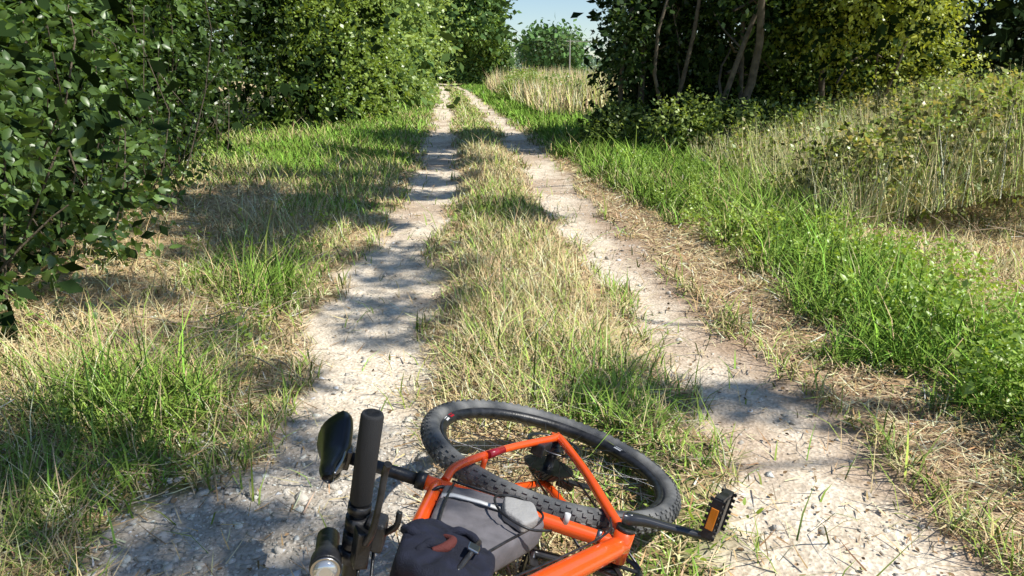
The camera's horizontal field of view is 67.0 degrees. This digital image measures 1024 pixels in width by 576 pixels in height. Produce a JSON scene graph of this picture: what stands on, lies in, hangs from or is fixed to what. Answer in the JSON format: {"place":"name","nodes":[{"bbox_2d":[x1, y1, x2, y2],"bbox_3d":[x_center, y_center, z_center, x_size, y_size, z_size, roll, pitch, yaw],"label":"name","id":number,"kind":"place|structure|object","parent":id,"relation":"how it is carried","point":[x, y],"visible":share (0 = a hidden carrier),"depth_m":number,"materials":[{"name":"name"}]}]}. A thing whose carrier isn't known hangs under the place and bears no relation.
{"place":"outdoors","nodes":[
{"label":"outdoors","id":0,"kind":"place"},
{"bbox_2d":[0,84,1008,575],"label":"dirt track","id":1,"kind":"structure","parent":0,"point":[821,554],"depth_m":2.73,"materials":[{"name":"grey gravel"}]},
{"bbox_2d":[17,206,1018,575],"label":"fallen leaves","id":2,"kind":"object","parent":1,"relation":"on","point":[173,500],"visible":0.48,"depth_m":2.51,"materials":[{"name":"plant"}]},
{"bbox_2d":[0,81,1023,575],"bbox_3d":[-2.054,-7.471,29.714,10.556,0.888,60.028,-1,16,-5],"label":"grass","id":3,"kind":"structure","parent":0,"point":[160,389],"depth_m":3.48,"materials":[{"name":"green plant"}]},
{"bbox_2d":[0,73,1023,575],"bbox_3d":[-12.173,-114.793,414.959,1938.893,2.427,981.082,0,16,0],"label":"ground","id":4,"kind":"structure","parent":0,"point":[706,551],"depth_m":3.30,"materials":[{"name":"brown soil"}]},
{"bbox_2d":[0,0,249,342],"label":"hedge","id":5,"kind":"object","parent":4,"relation":"on","point":[59,127],"visible":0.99,"depth_m":4.34,"materials":[{"name":"green plant"}]},
{"bbox_2d":[80,0,418,179],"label":"hedge","id":6,"kind":"object","parent":4,"relation":"on","point":[302,27],"visible":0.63,"depth_m":14.64,"materials":[{"name":"green plant"}]},
{"bbox_2d":[212,0,482,112],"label":"hedge","id":7,"kind":"object","parent":4,"relation":"on","point":[413,25],"visible":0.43,"depth_m":25.64,"materials":[{"name":"green plant"}]},
{"bbox_2d":[417,0,507,82],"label":"oak tree","id":8,"kind":"object","parent":4,"relation":"on","point":[448,72],"visible":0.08,"depth_m":78.21,"materials":[{"name":"green plant"}]},
{"bbox_2d":[433,0,528,85],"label":"oak tree","id":9,"kind":"object","parent":4,"relation":"on","point":[487,48],"visible":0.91,"depth_m":61.06,"materials":[{"name":"green plant"}]},
{"bbox_2d":[0,147,1023,570],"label":"weeds","id":10,"kind":"object","parent":4,"relation":"on","point":[1010,351],"visible":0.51,"depth_m":3.71,"materials":[{"name":"green plant"}]},
{"bbox_2d":[7,182,1023,400],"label":"twigs","id":11,"kind":"object","parent":4,"relation":"on","point":[199,328],"visible":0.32,"depth_m":3.93,"materials":[{"name":"brown wood"}]},
{"bbox_2d":[309,399,736,575],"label":"mountain bike","id":12,"kind":"object","parent":4,"relation":"on","point":[482,521],"visible":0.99,"depth_m":1.69,"materials":[{"name":"metal"}]},
{"bbox_2d":[495,63,607,100],"bbox_3d":[1.465,-6.731,25.937,3.217,1.596,11.386,-3,16,-10],"label":"shrub","id":13,"kind":"object","parent":4,"relation":"on","point":[510,78],"visible":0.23,"depth_m":28.13,"materials":[{"name":"green plant"}]},
{"bbox_2d":[508,17,596,74],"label":"tree","id":14,"kind":"object","parent":4,"relation":"on","point":[548,47],"visible":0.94,"depth_m":140.10,"materials":[{"name":"green plant"}]},
{"bbox_2d":[566,39,606,68],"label":"utility pole","id":15,"kind":"object","parent":4,"relation":"on","point":[570,41],"visible":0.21,"depth_m":114.58,"materials":[{"name":"grey wood"}]},
{"bbox_2d":[161,31,1023,81],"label":"distant trees","id":16,"kind":"object","parent":4,"relation":"on","point":[592,60],"visible":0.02,"depth_m":153.26,"materials":[{"name":"green plant"}]},
{"bbox_2d":[482,61,837,116],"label":"tall dry grass","id":17,"kind":"structure","parent":4,"relation":"on","point":[573,101],"depth_m":21.15,"materials":[{"name":"plant"}]},
{"bbox_2d":[571,0,749,139],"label":"hazel tree","id":18,"kind":"object","parent":4,"relation":"on","point":[642,49],"visible":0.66,"depth_m":11.63,"materials":[{"name":"green plant"}]},
{"bbox_2d":[566,85,864,159],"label":"undergrowth","id":19,"kind":"object","parent":4,"relation":"on","point":[613,119],"visible":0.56,"depth_m":10.43,"materials":[{"name":"green plant"}]},
{"bbox_2d":[617,0,893,131],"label":"hazel tree","id":20,"kind":"object","parent":4,"relation":"on","point":[756,49],"visible":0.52,"depth_m":11.44,"materials":[{"name":"green plant"}]},
{"bbox_2d":[666,68,1023,227],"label":"dry stalks","id":21,"kind":"object","parent":4,"relation":"on","point":[1015,170],"visible":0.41,"depth_m":6.05,"materials":[{"name":"plant"}]},
{"bbox_2d":[678,63,1023,229],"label":"bramble bush","id":22,"kind":"object","parent":4,"relation":"on","point":[952,103],"visible":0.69,"depth_m":6.37,"materials":[{"name":"green plant"}]},
{"bbox_2d":[765,0,1008,125],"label":"field maple tree","id":23,"kind":"object","parent":4,"relation":"on","point":[894,38],"visible":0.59,"depth_m":10.89,"materials":[{"name":"green plant"}]},
{"bbox_2d":[854,0,1023,89],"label":"woodland","id":24,"kind":"object","parent":4,"relation":"on","point":[1005,44],"visible":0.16,"depth_m":45.83,"materials":[{"name":"green plant"}]},
{"bbox_2d":[198,0,1019,71],"label":"sky","id":25,"kind":"structure","parent":0,"point":[532,10],"materials":[{"name":"blue"}]}
]}

